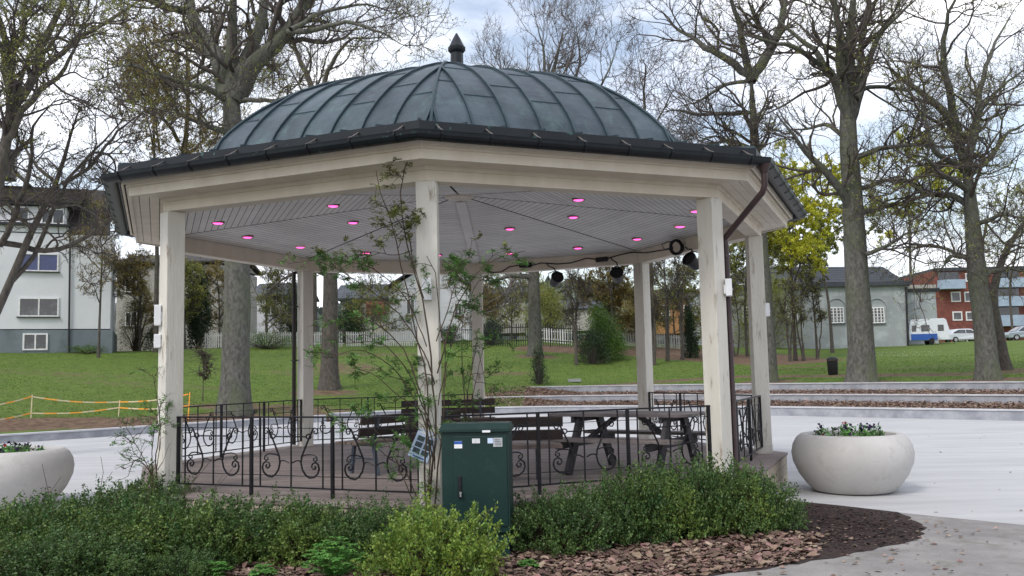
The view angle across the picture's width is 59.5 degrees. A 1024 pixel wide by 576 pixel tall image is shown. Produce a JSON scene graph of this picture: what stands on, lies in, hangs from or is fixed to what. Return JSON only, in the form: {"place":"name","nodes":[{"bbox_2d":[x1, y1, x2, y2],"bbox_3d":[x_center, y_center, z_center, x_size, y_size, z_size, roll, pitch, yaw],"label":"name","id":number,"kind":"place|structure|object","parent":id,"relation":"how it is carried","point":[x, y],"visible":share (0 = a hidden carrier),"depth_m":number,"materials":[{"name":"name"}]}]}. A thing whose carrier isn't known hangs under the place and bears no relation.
{"place":"outdoors","nodes":[
{"label":"outdoors","id":0,"kind":"place"},
{"bbox_2d":[0,339,1023,433],"bbox_3d":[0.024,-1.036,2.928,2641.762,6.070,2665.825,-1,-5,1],"label":"lawn","id":1,"kind":"structure","parent":0,"point":[25,424],"depth_m":44.36,"materials":[{"name":"green plant"}]},
{"bbox_2d":[0,149,116,352],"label":"apartment house","id":2,"kind":"structure","parent":1,"relation":"on","point":[48,307],"depth_m":55.04,"materials":[{"name":"paint"}]},
{"bbox_2d":[22,333,47,349],"bbox_3d":[-28.884,3.255,54.248,1.354,1.025,0.090,1,-6,-22],"label":"window","id":3,"kind":"structure","parent":2,"relation":"in","point":[31,341],"depth_m":54.23,"materials":[{"name":"grey glass"}]},
{"bbox_2d":[17,297,59,317],"bbox_3d":[-28.798,1.189,54.480,2.356,1.213,0.175,1,-6,-22],"label":"window","id":4,"kind":"structure","parent":2,"relation":"in","point":[27,307],"depth_m":54.50,"materials":[{"name":"grey glass"}]},
{"bbox_2d":[21,253,59,272],"bbox_3d":[-28.925,-1.548,54.706,2.356,1.180,0.175,1,-6,-22],"label":"window","id":5,"kind":"structure","parent":2,"relation":"in","point":[44,262],"depth_m":54.85,"materials":[{"name":"glass"}]},
{"bbox_2d":[62,190,140,357],"bbox_3d":[-24.603,-0.722,53.074,4.793,10.258,3.996,-6,-7,39],"label":"leafy tree","id":6,"kind":"object","parent":1,"relation":"on","point":[108,263],"visible":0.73,"depth_m":52.77,"materials":[{"name":"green plant"}]},
{"bbox_2d":[113,244,154,350],"bbox_3d":[-25.197,0.416,60.094,4.084,7.666,4.442,2,-6,-33],"label":"tree","id":7,"kind":"object","parent":1,"relation":"on","point":[129,271],"visible":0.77,"depth_m":59.78,"materials":[{"name":"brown plant"}]},
{"bbox_2d":[115,248,153,350],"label":"shrub","id":8,"kind":"object","parent":1,"relation":"on","point":[135,341],"visible":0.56,"depth_m":61.90,"materials":[{"name":"green plant"}]},
{"bbox_2d":[106,14,212,352],"bbox_3d":[-23.044,-6.869,58.169,8.235,22.599,8.298,-1,-5,1],"label":"mossy tree","id":9,"kind":"object","parent":1,"relation":"on","point":[156,280],"visible":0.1,"depth_m":58.01,"materials":[{"name":"brown plant"}]},
{"bbox_2d":[0,415,325,443],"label":"wall","id":10,"kind":"structure","parent":1,"relation":"on","point":[56,435],"depth_m":27.18,"materials":[{"name":"concrete"}]},
{"bbox_2d":[68,0,288,161],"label":"mossy tree","id":11,"kind":"object","parent":1,"relation":"on","point":[183,147],"visible":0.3,"depth_m":50.52,"materials":[{"name":"brown plant"}]},
{"bbox_2d":[116,255,260,350],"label":"house","id":12,"kind":"structure","parent":1,"relation":"on","point":[120,304],"depth_m":74.36,"materials":[{"name":"tile"}]},
{"bbox_2d":[184,257,211,348],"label":"tree","id":13,"kind":"object","parent":1,"relation":"on","point":[191,299],"visible":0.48,"depth_m":63.82,"materials":[{"name":"green plant"}]},
{"bbox_2d":[185,257,215,348],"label":"evergreen shrub","id":14,"kind":"object","parent":1,"relation":"on","point":[196,333],"visible":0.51,"depth_m":65.78,"materials":[{"name":"green plant"}]},
{"bbox_2d":[184,338,220,401],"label":"sapling","id":15,"kind":"object","parent":1,"relation":"on","point":[204,374],"visible":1,"depth_m":35.52,"materials":[{"name":"green plant"}]},
{"bbox_2d":[191,259,253,347],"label":"tree","id":16,"kind":"object","parent":1,"relation":"on","point":[219,272],"visible":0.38,"depth_m":70.02,"materials":[{"name":"brown plant"}]},
{"bbox_2d":[54,0,465,415],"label":"oak tree","id":17,"kind":"object","parent":1,"relation":"on","point":[234,78],"visible":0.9,"depth_m":32.63,"materials":[{"name":"grey plant"}]},
{"bbox_2d":[254,266,291,335],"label":"tree","id":18,"kind":"object","parent":1,"relation":"on","point":[267,304],"visible":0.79,"depth_m":67.78,"materials":[{"name":"green plant"}]},
{"bbox_2d":[205,332,343,347],"bbox_3d":[-16.934,3.713,63.844,9.969,1.256,0.130,-1,-5,1],"label":"picket fence","id":19,"kind":"object","parent":1,"relation":"on","point":[220,335],"visible":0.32,"depth_m":63.81,"materials":[{"name":"paint"}]},
{"bbox_2d":[251,6,368,344],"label":"bare tree","id":20,"kind":"object","parent":1,"relation":"on","point":[315,330],"visible":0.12,"depth_m":65.95,"materials":[{"name":"brown plant"}]},
{"bbox_2d":[217,0,423,390],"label":"lime tree","id":21,"kind":"object","parent":1,"relation":"on","point":[329,378],"visible":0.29,"depth_m":41.14,"materials":[{"name":"brown plant"}]},
{"bbox_2d":[338,289,370,343],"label":"evergreen shrub","id":22,"kind":"object","parent":1,"relation":"on","point":[350,325],"visible":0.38,"depth_m":75.42,"materials":[{"name":"green plant"}]},
{"bbox_2d":[338,284,389,336],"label":"house","id":23,"kind":"structure","parent":1,"relation":"on","point":[341,292],"depth_m":85.98,"materials":[{"name":"grey paint"}]},
{"bbox_2d":[341,273,416,339],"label":"tree","id":24,"kind":"object","parent":1,"relation":"on","point":[365,295],"visible":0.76,"depth_m":72.33,"materials":[{"name":"green plant"}]},
{"bbox_2d":[346,331,416,346],"bbox_3d":[-9.348,3.662,64.215,5.102,1.213,0.130,-1,-5,1],"label":"picket fence","id":25,"kind":"object","parent":1,"relation":"on","point":[349,342],"visible":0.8,"depth_m":64.16,"materials":[{"name":"paint"}]},
{"bbox_2d":[115,276,684,345],"bbox_3d":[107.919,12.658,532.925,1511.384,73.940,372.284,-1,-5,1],"label":"wood","id":26,"kind":"object","parent":1,"relation":"on","point":[319,312],"depth_m":445.07,"materials":[{"name":"green plant"}]},
{"bbox_2d":[383,274,471,341],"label":"villa","id":27,"kind":"object","parent":1,"relation":"on","point":[445,296],"visible":0.27,"depth_m":75.86,"materials":[{"name":"paint"}]},
{"bbox_2d":[440,275,507,333],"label":"tree","id":28,"kind":"object","parent":1,"relation":"on","point":[491,304],"visible":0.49,"depth_m":69.41,"materials":[{"name":"green plant"}]},
{"bbox_2d":[470,271,543,339],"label":"tree","id":29,"kind":"object","parent":1,"relation":"on","point":[512,310],"visible":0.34,"depth_m":77.42,"materials":[{"name":"green plant"}]},
{"bbox_2d":[483,323,581,346],"bbox_3d":[1.425,3.381,63.544,7.106,1.864,0.130,-1,-5,1],"label":"picket fence","id":30,"kind":"object","parent":1,"relation":"on","point":[525,327],"visible":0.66,"depth_m":63.49,"materials":[{"name":"wood"}]},
{"bbox_2d":[527,341,550,384],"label":"evergreen shrub","id":31,"kind":"object","parent":1,"relation":"on","point":[540,375],"visible":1,"depth_m":42.77,"materials":[{"name":"green plant"}]},
{"bbox_2d":[440,0,642,356],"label":"ash tree","id":32,"kind":"object","parent":1,"relation":"on","point":[534,317],"visible":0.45,"depth_m":56.72,"materials":[{"name":"brown plant"}]},
{"bbox_2d":[512,278,579,339],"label":"shrub","id":33,"kind":"object","parent":1,"relation":"on","point":[552,306],"visible":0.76,"depth_m":71.35,"materials":[{"name":"green plant"}]},
{"bbox_2d":[558,268,594,364],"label":"thin tree","id":34,"kind":"object","parent":1,"relation":"on","point":[570,312],"visible":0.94,"depth_m":53.43,"materials":[{"name":"green plant"}]},
{"bbox_2d":[573,322,616,363],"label":"evergreen shrub","id":35,"kind":"object","parent":1,"relation":"on","point":[594,351],"visible":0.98,"depth_m":54.21,"materials":[{"name":"green plant"}]},
{"bbox_2d":[577,297,629,360],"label":"shrub","id":36,"kind":"object","parent":1,"relation":"on","point":[612,343],"visible":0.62,"depth_m":56.06,"materials":[{"name":"green plant"}]},
{"bbox_2d":[564,265,650,337],"bbox_3d":[6.787,0.895,63.582,5.343,7.045,5.498,0,-6,-18],"label":"bronze tree","id":37,"kind":"object","parent":1,"relation":"on","point":[613,304],"visible":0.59,"depth_m":64.20,"materials":[{"name":"brown plant"}]},
{"bbox_2d":[649,261,666,364],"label":"thin tree","id":38,"kind":"object","parent":1,"relation":"on","point":[655,299],"visible":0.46,"depth_m":53.15,"materials":[{"name":"brown plant"}]},
{"bbox_2d":[600,11,716,346],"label":"bare tree","id":39,"kind":"object","parent":1,"relation":"on","point":[661,53],"visible":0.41,"depth_m":68.62,"materials":[{"name":"brown plant"}]},
{"bbox_2d":[629,258,700,346],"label":"tree","id":40,"kind":"object","parent":1,"relation":"on","point":[694,289],"visible":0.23,"depth_m":72.44,"materials":[{"name":"green plant"}]},
{"bbox_2d":[649,259,698,360],"bbox_3d":[9.338,0.381,55.532,2.789,8.314,4.205,3,-7,-39],"label":"thin tree","id":41,"kind":"object","parent":1,"relation":"on","point":[667,324],"visible":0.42,"depth_m":55.34,"materials":[{"name":"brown plant"}]},
{"bbox_2d":[329,405,1023,420],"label":"wall","id":42,"kind":"structure","parent":1,"relation":"on","point":[955,413],"depth_m":28.95,"materials":[{"name":"concrete"}]},
{"bbox_2d":[658,255,694,359],"bbox_3d":[10.603,0.520,57.516,3.273,8.199,2.697,4,-7,-44],"label":"thin tree","id":43,"kind":"object","parent":1,"relation":"on","point":[679,308],"visible":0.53,"depth_m":57.42,"materials":[{"name":"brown plant"}]},
{"bbox_2d":[680,293,702,357],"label":"conifer","id":44,"kind":"object","parent":1,"relation":"on","point":[689,341],"visible":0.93,"depth_m":59.10,"materials":[{"name":"green plant"}]},
{"bbox_2d":[609,0,845,381],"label":"oak tree","id":45,"kind":"object","parent":1,"relation":"on","point":[772,356],"visible":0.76,"depth_m":40.51,"materials":[{"name":"brown plant"}]},
{"bbox_2d":[697,231,793,355],"bbox_3d":[16.441,-0.737,63.823,6.899,11.776,6.457,-1,-5,1],"label":"leafy tree","id":46,"kind":"object","parent":1,"relation":"on","point":[776,249],"visible":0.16,"depth_m":62.95,"materials":[{"name":"green plant"}]},
{"bbox_2d":[485,394,1023,402],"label":"wall","id":47,"kind":"structure","parent":1,"relation":"on","point":[977,398],"depth_m":32.10,"materials":[{"name":"concrete"}]},
{"bbox_2d":[732,258,811,347],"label":"shrub","id":48,"kind":"object","parent":1,"relation":"on","point":[773,294],"visible":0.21,"depth_m":81.24,"materials":[{"name":"green plant"}]},
{"bbox_2d":[534,381,1023,391],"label":"wall","id":49,"kind":"structure","parent":1,"relation":"on","point":[995,385],"depth_m":35.84,"materials":[{"name":"concrete"}]},
{"bbox_2d":[486,385,1023,408],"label":"terrace leaves","id":50,"kind":"object","parent":49,"relation":"on","point":[914,391],"visible":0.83,"depth_m":32.87,"materials":[{"name":"brown plant"}]},
{"bbox_2d":[773,276,806,361],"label":"thin tree","id":51,"kind":"object","parent":1,"relation":"on","point":[783,312],"visible":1,"depth_m":59.89,"materials":[{"name":"green plant"}]},
{"bbox_2d":[689,267,911,348],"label":"hall","id":52,"kind":"structure","parent":1,"relation":"on","point":[890,322],"depth_m":83.09,"materials":[{"name":"paint"}]},
{"bbox_2d":[785,266,820,360],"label":"thin tree","id":53,"kind":"object","parent":1,"relation":"on","point":[803,317],"visible":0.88,"depth_m":60.79,"materials":[{"name":"green plant"}]},
{"bbox_2d":[767,140,841,360],"bbox_3d":[19.416,-2.665,61.956,9.030,15.933,8.018,-3,-6,17],"label":"leafy tree","id":54,"kind":"object","parent":1,"relation":"on","point":[798,249],"visible":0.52,"depth_m":60.92,"materials":[{"name":"green plant"}]},
{"bbox_2d":[802,273,828,358],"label":"thin tree","id":55,"kind":"object","parent":1,"relation":"on","point":[815,311],"visible":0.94,"depth_m":61.59,"materials":[{"name":"green plant"}]},
{"bbox_2d":[767,192,903,352],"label":"leafy tree","id":56,"kind":"object","parent":1,"relation":"on","point":[830,241],"visible":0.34,"depth_m":73.53,"materials":[{"name":"green plant"}]},
{"bbox_2d":[671,0,1023,381],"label":"oak tree","id":57,"kind":"object","parent":1,"relation":"on","point":[861,365],"visible":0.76,"depth_m":36.21,"materials":[{"name":"grey plant"}]},
{"bbox_2d":[859,125,962,280],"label":"leafy tree","id":58,"kind":"object","parent":1,"relation":"on","point":[916,171],"visible":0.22,"depth_m":103.26,"materials":[{"name":"brown plant"}]},
{"bbox_2d":[819,0,1023,379],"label":"oak tree","id":59,"kind":"object","parent":1,"relation":"on","point":[987,365],"visible":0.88,"depth_m":34.19,"materials":[{"name":"grey plant"}]},
{"bbox_2d":[907,281,939,344],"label":"annex","id":60,"kind":"object","parent":1,"relation":"on","point":[931,313],"visible":0.21,"depth_m":89.04,"materials":[{"name":"paint"}]},
{"bbox_2d":[909,318,954,344],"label":"caravan","id":61,"kind":"object","parent":1,"relation":"on","point":[939,326],"visible":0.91,"depth_m":83.04,"materials":[{"name":"white metal"}]},
{"bbox_2d":[901,266,1023,342],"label":"apartment block","id":62,"kind":"structure","parent":1,"relation":"on","point":[954,311],"depth_m":124.65,"materials":[{"name":"red brick"}]},
{"bbox_2d":[937,176,1023,340],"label":"leafy tree","id":63,"kind":"object","parent":1,"relation":"on","point":[1010,303],"visible":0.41,"depth_m":105.69,"materials":[{"name":"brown plant"}]},
{"bbox_2d":[953,182,1023,369],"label":"leaning tree","id":64,"kind":"object","parent":1,"relation":"on","point":[1005,362],"visible":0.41,"depth_m":39.99,"materials":[{"name":"brown plant"}]},
{"bbox_2d":[0,414,1023,524],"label":"plaza","id":65,"kind":"structure","parent":0,"point":[966,467],"depth_m":17.43,"materials":[{"name":"concrete"}]},
{"bbox_2d":[0,440,74,508],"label":"planter","id":66,"kind":"object","parent":65,"relation":"on","point":[21,468],"visible":0.97,"depth_m":12.06,"materials":[{"name":"concrete"}]},
{"bbox_2d":[0,66,201,314],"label":"bare tree","id":67,"kind":"object","parent":65,"relation":"on","point":[17,271],"visible":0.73,"depth_m":22.11,"materials":[{"name":"brown plant"}]},
{"bbox_2d":[0,0,215,202],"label":"budding tree","id":68,"kind":"object","parent":65,"relation":"on","point":[15,91],"visible":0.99,"depth_m":20.09,"materials":[{"name":"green plant"}]},
{"bbox_2d":[100,33,806,541],"bbox_3d":[-0.792,-0.509,13.668,9.807,6.980,9.807,1,-6,-21],"label":"gazebo","id":69,"kind":"object","parent":65,"relation":"on","point":[536,167],"visible":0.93,"depth_m":10.57,"materials":[{"name":"paint"}]},
{"bbox_2d":[103,365,178,492],"bbox_3d":[-4.062,1.557,9.866,0.767,1.448,0.737,1,-6,-22],"label":"climbing rose","id":70,"kind":"object","parent":69,"relation":"attached to","point":[157,427],"visible":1,"depth_m":9.88,"materials":[{"name":"green plant"}]},
{"bbox_2d":[335,410,461,475],"bbox_3d":[-1.510,2.071,12.140,0.594,0.781,1.800,-6,-7,41],"label":"park bench","id":71,"kind":"object","parent":69,"relation":"on","point":[388,430],"visible":0.45,"depth_m":11.65,"materials":[{"name":"brown wood"}]},
{"bbox_2d":[408,428,437,462],"bbox_3d":[-0.879,1.559,8.864,0.210,0.290,0.008,23,-4,3],"label":"poster","id":72,"kind":"object","parent":69,"relation":"attached to","point":[419,440],"visible":0.79,"depth_m":8.86,"materials":[{"name":"paper"}]},
{"bbox_2d":[401,399,494,432],"bbox_3d":[-1.219,2.512,16.956,1.800,0.781,0.594,-1,-5,-1],"label":"park bench","id":73,"kind":"object","parent":69,"relation":"on","point":[450,402],"visible":0.41,"depth_m":17.20,"materials":[{"name":"brown wood"}]},
{"bbox_2d":[442,281,519,421],"bbox_3d":[-0.317,0.985,9.770,0.855,2.208,0.706,1,-6,-23],"label":"climbing rose","id":74,"kind":"object","parent":69,"relation":"attached to","point":[464,419],"visible":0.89,"depth_m":9.70,"materials":[{"name":"green plant"}]},
{"bbox_2d":[405,416,562,483],"bbox_3d":[-0.317,1.889,10.450,1.800,0.781,0.594,-1,-5,-1],"label":"park bench","id":75,"kind":"object","parent":69,"relation":"on","point":[556,434],"visible":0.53,"depth_m":10.23,"materials":[{"name":"brown wood"}]},
{"bbox_2d":[530,411,705,477],"bbox_3d":[1.480,1.963,11.339,1.890,0.769,1.722,-5,-6,32],"label":"picnic table","id":76,"kind":"object","parent":69,"relation":"on","point":[575,440],"visible":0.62,"depth_m":11.18,"materials":[{"name":"brown wood"}]},
{"bbox_2d":[227,501,926,575],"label":"soil bed","id":77,"kind":"object","parent":65,"relation":"on","point":[836,552],"visible":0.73,"depth_m":8.75,"materials":[{"name":"brown soil"}]},
{"bbox_2d":[0,489,107,567],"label":"box bush","id":78,"kind":"object","parent":77,"relation":"on","point":[33,521],"visible":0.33,"depth_m":8.04,"materials":[{"name":"green plant"}]},
{"bbox_2d":[0,513,121,575],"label":"box bush","id":79,"kind":"object","parent":77,"relation":"on","point":[28,548],"visible":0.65,"depth_m":7.22,"materials":[{"name":"green plant"}]},
{"bbox_2d":[0,523,162,575],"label":"box bush","id":80,"kind":"object","parent":77,"relation":"on","point":[122,561],"visible":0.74,"depth_m":7.26,"materials":[{"name":"green plant"}]},
{"bbox_2d":[35,474,175,540],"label":"box bush","id":81,"kind":"object","parent":77,"relation":"on","point":[85,501],"visible":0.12,"depth_m":8.86,"materials":[{"name":"green plant"}]},
{"bbox_2d":[21,484,191,575],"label":"box bush","id":82,"kind":"object","parent":77,"relation":"on","point":[127,516],"visible":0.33,"depth_m":7.98,"materials":[{"name":"green plant"}]},
{"bbox_2d":[89,458,200,511],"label":"box bush","id":83,"kind":"object","parent":77,"relation":"on","point":[151,489],"visible":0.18,"depth_m":9.87,"materials":[{"name":"green plant"}]},
{"bbox_2d":[130,540,225,575],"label":"box bush","id":84,"kind":"object","parent":77,"relation":"on","point":[186,561],"visible":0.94,"depth_m":7.49,"materials":[{"name":"green plant"}]},
{"bbox_2d":[122,486,243,554],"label":"box bush","id":85,"kind":"object","parent":77,"relation":"on","point":[182,502],"visible":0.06,"depth_m":8.62,"materials":[{"name":"green plant"}]},
{"bbox_2d":[119,487,280,567],"bbox_3d":[-2.959,2.204,8.291,1.347,0.719,1.414,4,-7,-44],"label":"box bush","id":86,"kind":"object","parent":77,"relation":"on","point":[204,522],"visible":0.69,"depth_m":8.06,"materials":[{"name":"green plant"}]},
{"bbox_2d":[182,481,322,561],"bbox_3d":[-2.391,2.233,8.569,1.360,0.729,1.356,-5,-6,32],"label":"box bush","id":87,"kind":"object","parent":77,"relation":"on","point":[260,512],"visible":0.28,"depth_m":8.43,"materials":[{"name":"green plant"}]},
{"bbox_2d":[236,488,374,569],"bbox_3d":[-1.929,2.221,8.441,1.292,0.670,1.316,-6,-7,42],"label":"box bush","id":88,"kind":"object","parent":77,"relation":"on","point":[297,534],"visible":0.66,"depth_m":8.13,"materials":[{"name":"green plant"}]},
{"bbox_2d":[301,536,367,575],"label":"leafy plant","id":89,"kind":"object","parent":77,"relation":"on","point":[334,563],"visible":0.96,"depth_m":7.61,"materials":[{"name":"green plant"}]},
{"bbox_2d":[294,490,411,556],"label":"box bush","id":90,"kind":"object","parent":77,"relation":"on","point":[360,510],"visible":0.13,"depth_m":8.45,"materials":[{"name":"green plant"}]},
{"bbox_2d":[328,487,438,563],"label":"box bush","id":91,"kind":"object","parent":77,"relation":"on","point":[369,526],"visible":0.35,"depth_m":8.14,"materials":[{"name":"green plant"}]},
{"bbox_2d":[275,157,535,509],"bbox_3d":[-1.052,0.527,8.677,2.624,3.994,1.117,-1,-5,1],"label":"climbing rose","id":92,"kind":"object","parent":77,"relation":"on","point":[455,259],"visible":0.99,"depth_m":8.75,"materials":[{"name":"green plant"}]},
{"bbox_2d":[350,486,518,575],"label":"box bush","id":93,"kind":"object","parent":77,"relation":"on","point":[459,552],"visible":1,"depth_m":7.26,"materials":[{"name":"green plant"}]},
{"bbox_2d":[439,421,513,557],"bbox_3d":[-0.320,1.889,8.418,0.660,1.235,0.444,-2,-5,5],"label":"electrical cabinet","id":94,"kind":"object","parent":77,"relation":"on","point":[477,462],"visible":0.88,"depth_m":8.27,"materials":[{"name":"green plastic"}]},
{"bbox_2d":[183,530,826,575],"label":"bark mulch","id":95,"kind":"object","parent":77,"relation":"on","point":[717,557],"visible":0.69,"depth_m":7.97,"materials":[{"name":"brown wood"}]},
{"bbox_2d":[511,474,616,557],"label":"box bush","id":96,"kind":"object","parent":77,"relation":"on","point":[532,535],"visible":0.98,"depth_m":8.39,"materials":[{"name":"green plant"}]},
{"bbox_2d":[547,470,647,546],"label":"box bush","id":97,"kind":"object","parent":77,"relation":"on","point":[609,511],"visible":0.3,"depth_m":8.79,"materials":[{"name":"green plant"}]},
{"bbox_2d":[581,460,684,547],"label":"box bush","id":98,"kind":"object","parent":77,"relation":"on","point":[633,495],"visible":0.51,"depth_m":8.76,"materials":[{"name":"green plant"}]},
{"bbox_2d":[602,451,720,542],"bbox_3d":[1.505,2.098,9.180,1.226,0.909,1.314,-2,-5,9],"label":"box bush","id":99,"kind":"object","parent":77,"relation":"on","point":[680,508],"visible":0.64,"depth_m":8.82,"materials":[{"name":"green plant"}]},
{"bbox_2d":[642,441,770,537],"bbox_3d":[1.929,2.089,9.362,1.273,0.994,1.294,-2,-5,4],"label":"box bush","id":100,"kind":"object","parent":77,"relation":"on","point":[700,475],"visible":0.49,"depth_m":8.96,"materials":[{"name":"green plant"}]},
{"bbox_2d":[686,449,790,535],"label":"box bush","id":101,"kind":"object","parent":77,"relation":"on","point":[752,487],"visible":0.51,"depth_m":9.09,"materials":[{"name":"green plant"}]},
{"bbox_2d":[723,460,810,534],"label":"box bush","id":102,"kind":"object","parent":77,"relation":"on","point":[793,517],"visible":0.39,"depth_m":9.31,"materials":[{"name":"green plant"}]},
{"bbox_2d":[780,503,919,552],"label":"soil clods","id":103,"kind":"object","parent":77,"relation":"on","point":[860,524],"visible":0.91,"depth_m":9.37,"materials":[{"name":"brown soil"}]},
{"bbox_2d":[791,422,914,494],"bbox_3d":[4.616,2.279,12.158,1.570,0.911,1.570,-1,-5,1],"label":"planter","id":104,"kind":"object","parent":65,"relation":"on","point":[862,460],"visible":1,"depth_m":11.57,"materials":[{"name":"concrete"}]},
{"bbox_2d":[690,472,1021,575],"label":"loose leaves","id":105,"kind":"object","parent":65,"relation":"on","point":[890,558],"visible":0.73,"depth_m":8.46,"materials":[{"name":"brown plant"}]},
{"bbox_2d":[0,0,1023,307],"label":"sky","id":106,"kind":"structure","parent":0,"point":[473,12],"materials":[{"name":"white"}]},
{"bbox_2d":[714,513,1023,575],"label":"path","id":107,"kind":"structure","parent":0,"point":[999,553],"depth_m":7.88,"materials":[{"name":"concrete"}]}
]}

